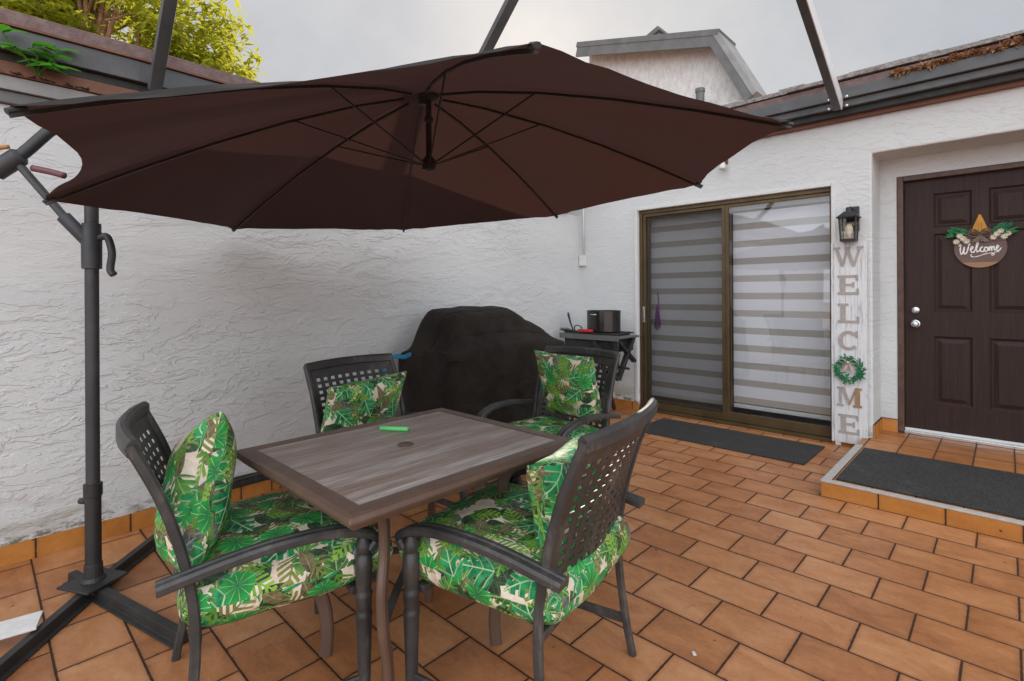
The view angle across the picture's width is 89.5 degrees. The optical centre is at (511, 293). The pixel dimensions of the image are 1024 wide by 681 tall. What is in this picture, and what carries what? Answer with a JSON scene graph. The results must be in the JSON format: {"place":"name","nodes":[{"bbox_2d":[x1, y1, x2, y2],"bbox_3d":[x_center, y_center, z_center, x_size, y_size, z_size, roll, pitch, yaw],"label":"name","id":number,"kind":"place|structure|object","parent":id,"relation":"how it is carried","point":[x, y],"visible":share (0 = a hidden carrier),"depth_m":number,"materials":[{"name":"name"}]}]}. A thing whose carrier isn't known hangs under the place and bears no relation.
{"place":"outdoors","nodes":[
{"label":"outdoors","id":0,"kind":"place"},
{"bbox_2d":[0,406,1023,680],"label":"patio","id":1,"kind":"structure","parent":0,"point":[738,566],"depth_m":2.04,"materials":[{"name":"tile"}]},
{"bbox_2d":[0,610,42,639],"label":"paver scrap","id":2,"kind":"object","parent":1,"relation":"on","point":[19,625],"visible":1,"depth_m":1.86,"materials":[{"name":"white stone"}]},
{"bbox_2d":[0,0,266,82],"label":"leafy tree","id":3,"kind":"object","parent":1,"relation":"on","point":[96,17],"visible":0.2,"depth_m":7.10,"materials":[{"name":"green plant"}]},
{"bbox_2d":[116,401,377,680],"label":"patio chair","id":4,"kind":"object","parent":1,"relation":"on","point":[135,423],"visible":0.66,"depth_m":1.42,"materials":[{"name":"brown metal"}]},
{"bbox_2d":[175,491,392,626],"bbox_3d":[-0.750,0.807,1.683,0.584,0.208,0.569,-2,1,-33],"label":"seat cushion","id":5,"kind":"object","parent":4,"relation":"on","point":[272,581],"visible":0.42,"depth_m":1.47,"materials":[{"name":"green fabric"}]},
{"bbox_2d":[154,411,236,571],"bbox_3d":[-0.965,0.600,1.580,0.185,0.433,0.401,15,-25,-32],"label":"throw pillow","id":6,"kind":"object","parent":5,"relation":"on","point":[197,485],"visible":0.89,"depth_m":1.45,"materials":[{"name":"green fabric"}]},
{"bbox_2d":[0,7,579,567],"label":"side house","id":7,"kind":"structure","parent":1,"relation":"on","point":[204,321],"depth_m":2.87,"materials":[{"name":"white paint"}]},
{"bbox_2d":[0,24,82,75],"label":"roof weed","id":8,"kind":"object","parent":7,"relation":"attached to","point":[4,28],"visible":1,"depth_m":2.40,"materials":[{"name":"green plant"}]},
{"bbox_2d":[0,70,88,90],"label":"gutter dirt","id":9,"kind":"structure","parent":7,"relation":"on","point":[33,77],"depth_m":2.46,"materials":[{"name":"brown soil"}]},
{"bbox_2d":[303,353,467,579],"bbox_3d":[-0.654,0.802,2.668,0.658,0.908,0.655,0,0,37],"label":"patio chair","id":10,"kind":"object","parent":1,"relation":"on","point":[328,369],"visible":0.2,"depth_m":2.79,"materials":[{"name":"brown metal"}]},
{"bbox_2d":[0,41,793,680],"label":"cantilever umbrella","id":11,"kind":"object","parent":1,"relation":"on","point":[522,131],"visible":0.98,"depth_m":2.21,"materials":[{"name":"brown fabric"}]},
{"bbox_2d":[236,408,570,680],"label":"patio table","id":12,"kind":"object","parent":1,"relation":"on","point":[355,477],"visible":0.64,"depth_m":1.64,"materials":[{"name":"brown wood"}]},
{"bbox_2d":[379,425,408,431],"bbox_3d":[-0.456,0.523,1.998,0.118,0.018,0.019,0,0,10],"label":"lighter","id":13,"kind":"object","parent":12,"relation":"on","point":[394,428],"visible":1,"depth_m":1.99,"materials":[{"name":"green plastic"}]},
{"bbox_2d":[398,306,568,422],"bbox_3d":[-0.177,0.676,4.101,0.646,1.150,1.270,0,0,44],"label":"covered grill","id":14,"kind":"object","parent":1,"relation":"on","point":[473,360],"visible":0.69,"depth_m":3.78,"materials":[{"name":"black fabric"}]},
{"bbox_2d":[382,352,410,375],"bbox_3d":[-0.810,0.516,3.629,0.043,0.184,0.275,0,0,41],"label":"strap","id":15,"kind":"object","parent":14,"relation":"attached to","point":[405,356],"visible":0.54,"depth_m":3.64,"materials":[{"name":"blue fabric"}]},
{"bbox_2d":[394,398,658,680],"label":"patio chair","id":16,"kind":"object","parent":1,"relation":"on","point":[594,447],"visible":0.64,"depth_m":1.42,"materials":[{"name":"brown metal"}]},
{"bbox_2d":[399,483,630,624],"bbox_3d":[0.025,0.804,1.681,0.586,0.209,0.568,1,1,33],"label":"seat cushion","id":17,"kind":"object","parent":16,"relation":"on","point":[490,512],"visible":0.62,"depth_m":1.49,"materials":[{"name":"green fabric"}]},
{"bbox_2d":[526,430,604,554],"bbox_3d":[0.176,0.633,1.585,0.142,0.332,0.370,-14,-6,32],"label":"throw pillow","id":18,"kind":"object","parent":17,"relation":"on","point":[545,476],"visible":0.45,"depth_m":1.46,"materials":[{"name":"green fabric"}]},
{"bbox_2d":[477,346,620,509],"bbox_3d":[0.239,0.797,3.034,0.655,0.908,0.658,0,0,43],"label":"patio chair","id":19,"kind":"object","parent":1,"relation":"on","point":[605,358],"visible":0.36,"depth_m":3.09,"materials":[{"name":"brown metal"}]},
{"bbox_2d":[508,416,599,438],"bbox_3d":[0.223,0.841,3.018,0.567,0.161,0.522,0,-2,43],"label":"seat cushion","id":20,"kind":"object","parent":19,"relation":"on","point":[550,425],"visible":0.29,"depth_m":3.00,"materials":[{"name":"green fabric"}]},
{"bbox_2d":[534,350,601,421],"bbox_3d":[0.345,0.559,3.119,0.432,0.432,0.163,1,20,42],"label":"throw pillow","id":21,"kind":"object","parent":20,"relation":"on","point":[569,385],"visible":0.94,"depth_m":3.03,"materials":[{"name":"green fabric"}]},
{"bbox_2d":[559,332,638,409],"bbox_3d":[0.945,0.823,5.343,0.843,0.815,0.425,0,0,44],"label":"side table","id":22,"kind":"object","parent":1,"relation":"on","point":[624,343],"visible":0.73,"depth_m":5.18,"materials":[{"name":"black plastic"}]},
{"bbox_2d":[559,312,577,332],"bbox_3d":[0.609,0.316,5.526,0.174,0.221,0.123,0,0,44],"label":"grill brush","id":23,"kind":"object","parent":22,"relation":"on","point":[565,330],"visible":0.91,"depth_m":5.53,"materials":[{"name":"black metal"}]},
{"bbox_2d":[570,331,633,335],"bbox_3d":[0.927,0.413,5.334,0.530,0.033,0.380,0,0,44],"label":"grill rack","id":24,"kind":"object","parent":22,"relation":"attached to","point":[620,333],"visible":0.69,"depth_m":5.25,"materials":[{"name":"black metal"}]},
{"bbox_2d":[578,329,592,331],"bbox_3d":[0.748,0.380,5.256,0.170,0.028,0.036,0,0,44],"label":"scraper","id":25,"kind":"object","parent":24,"relation":"on","point":[585,330],"visible":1,"depth_m":5.24,"materials":[{"name":"red plastic"}]},
{"bbox_2d":[586,310,620,331],"bbox_3d":[0.942,0.287,5.344,0.358,0.215,0.382,0,0,44],"label":"cooking pot","id":26,"kind":"object","parent":24,"relation":"on","point":[603,320],"visible":0.95,"depth_m":5.20,"materials":[{"name":"black metal"}]},
{"bbox_2d":[646,418,824,464],"bbox_3d":[1.799,1.235,4.412,1.400,0.010,0.590,0,0,44],"label":"door mat","id":27,"kind":"object","parent":1,"relation":"on","point":[795,452],"depth_m":4.31,"materials":[{"name":"grey carpet"}]},
{"bbox_2d":[565,30,1023,450],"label":"house","id":28,"kind":"structure","parent":1,"relation":"on","point":[915,166],"depth_m":4.14,"materials":[{"name":"white paint"}]},
{"bbox_2d":[148,0,847,110],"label":"overhead frame","id":29,"kind":"object","parent":28,"relation":"attached to","point":[168,8],"visible":0.8,"depth_m":3.52,"materials":[{"name":"grey metal"}]},
{"bbox_2d":[579,209,586,265],"bbox_3d":[0.817,-0.844,5.976,0.087,1.060,0.034,0,0,44],"label":"junction box","id":30,"kind":"object","parent":28,"relation":"attached to","point":[583,260],"visible":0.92,"depth_m":5.96,"materials":[{"name":"white plastic"}]},
{"bbox_2d":[654,291,660,329],"bbox_3d":[1.555,0.187,5.520,0.068,0.411,0.051,0,0,44],"label":"tassel","id":31,"kind":"object","parent":28,"relation":"hanging from","point":[657,319],"visible":1,"depth_m":5.51,"materials":[{"name":"purple fabric"}]},
{"bbox_2d":[650,211,732,404],"bbox_3d":[1.825,0.116,5.316,0.865,1.968,0.060,0,0,44],"label":"window blind","id":32,"kind":"object","parent":28,"relation":"attached to","point":[686,284],"depth_m":5.32,"materials":[{"name":"white fabric"}]},
{"bbox_2d":[719,160,727,169],"bbox_3d":[1.970,-1.211,4.828,0.070,0.118,0.094,0,0,44],"label":"flood lamp","id":33,"kind":"object","parent":28,"relation":"attached to","point":[722,166],"visible":0.61,"depth_m":4.80,"materials":[{"name":"white plastic"}]},
{"bbox_2d":[639,187,831,442],"bbox_3d":[2.036,0.181,4.931,1.788,2.115,0.125,0,0,44],"label":"sliding door","id":34,"kind":"structure","parent":28,"relation":"in","point":[726,416],"depth_m":4.91,"materials":[{"name":"brown metal"}]},
{"bbox_2d":[732,196,830,420],"bbox_3d":[2.457,0.113,4.710,0.865,1.968,0.060,0,0,44],"label":"window blind","id":35,"kind":"object","parent":28,"relation":"attached to","point":[781,290],"depth_m":4.69,"materials":[{"name":"white fabric"}]},
{"bbox_2d":[836,206,861,241],"bbox_3d":[2.675,-0.551,4.100,0.148,0.285,0.174,0,0,44],"label":"wall lantern","id":36,"kind":"object","parent":28,"relation":"attached to","point":[850,216],"depth_m":4.08,"materials":[{"name":"black metal"}]},
{"bbox_2d":[888,35,1023,78],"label":"fallen leaves","id":37,"kind":"object","parent":28,"relation":"on","point":[952,57],"visible":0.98,"depth_m":3.55,"materials":[{"name":"brown plant"}]},
{"bbox_2d":[897,161,1023,450],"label":"front door","id":38,"kind":"structure","parent":28,"relation":"in","point":[961,326],"depth_m":4.01,"materials":[{"name":"brown paint"}]},
{"bbox_2d":[946,214,1018,267],"bbox_3d":[3.538,-0.394,3.904,0.424,0.403,0.061,0,0,44],"label":"door sign","id":39,"kind":"object","parent":38,"relation":"attached to","point":[979,244],"visible":1,"depth_m":3.91,"materials":[{"name":"brown wood"}]},
{"bbox_2d":[831,241,867,444],"bbox_3d":[2.689,0.413,4.133,0.253,1.645,0.076,0,0,44],"label":"welcome board","id":40,"kind":"object","parent":1,"relation":"on","point":[849,349],"visible":0.98,"depth_m":4.14,"materials":[{"name":"grey wood"}]},
{"bbox_2d":[820,430,1023,542],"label":"porch step","id":41,"kind":"object","parent":1,"relation":"on","point":[981,521],"visible":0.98,"depth_m":3.12,"materials":[{"name":"tile"}]},
{"bbox_2d":[836,447,1023,518],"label":"door mat","id":42,"kind":"object","parent":41,"relation":"on","point":[987,489],"depth_m":3.13,"materials":[{"name":"grey carpet"}]},
{"bbox_2d":[41,0,1023,94],"label":"sky","id":43,"kind":"structure","parent":0,"point":[297,40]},
{"bbox_2d":[576,26,766,104],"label":"gable house","id":44,"kind":"structure","parent":0,"point":[710,65],"depth_m":9.33,"materials":[{"name":"paint"}]},
{"bbox_3d":[-0.596,0.826,2.623,0.564,0.178,0.570,-2,-1,37],"label":"seat cushion","id":45,"kind":"object","parent":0,"visible":0},
{"bbox_2d":[321,371,406,432],"bbox_3d":[-0.785,0.629,2.705,0.154,0.424,0.483,29,19,33],"label":"throw pillow","id":46,"kind":"object","parent":45,"relation":"on","point":[350,404],"visible":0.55,"depth_m":2.60,"materials":[{"name":"green fabric"}]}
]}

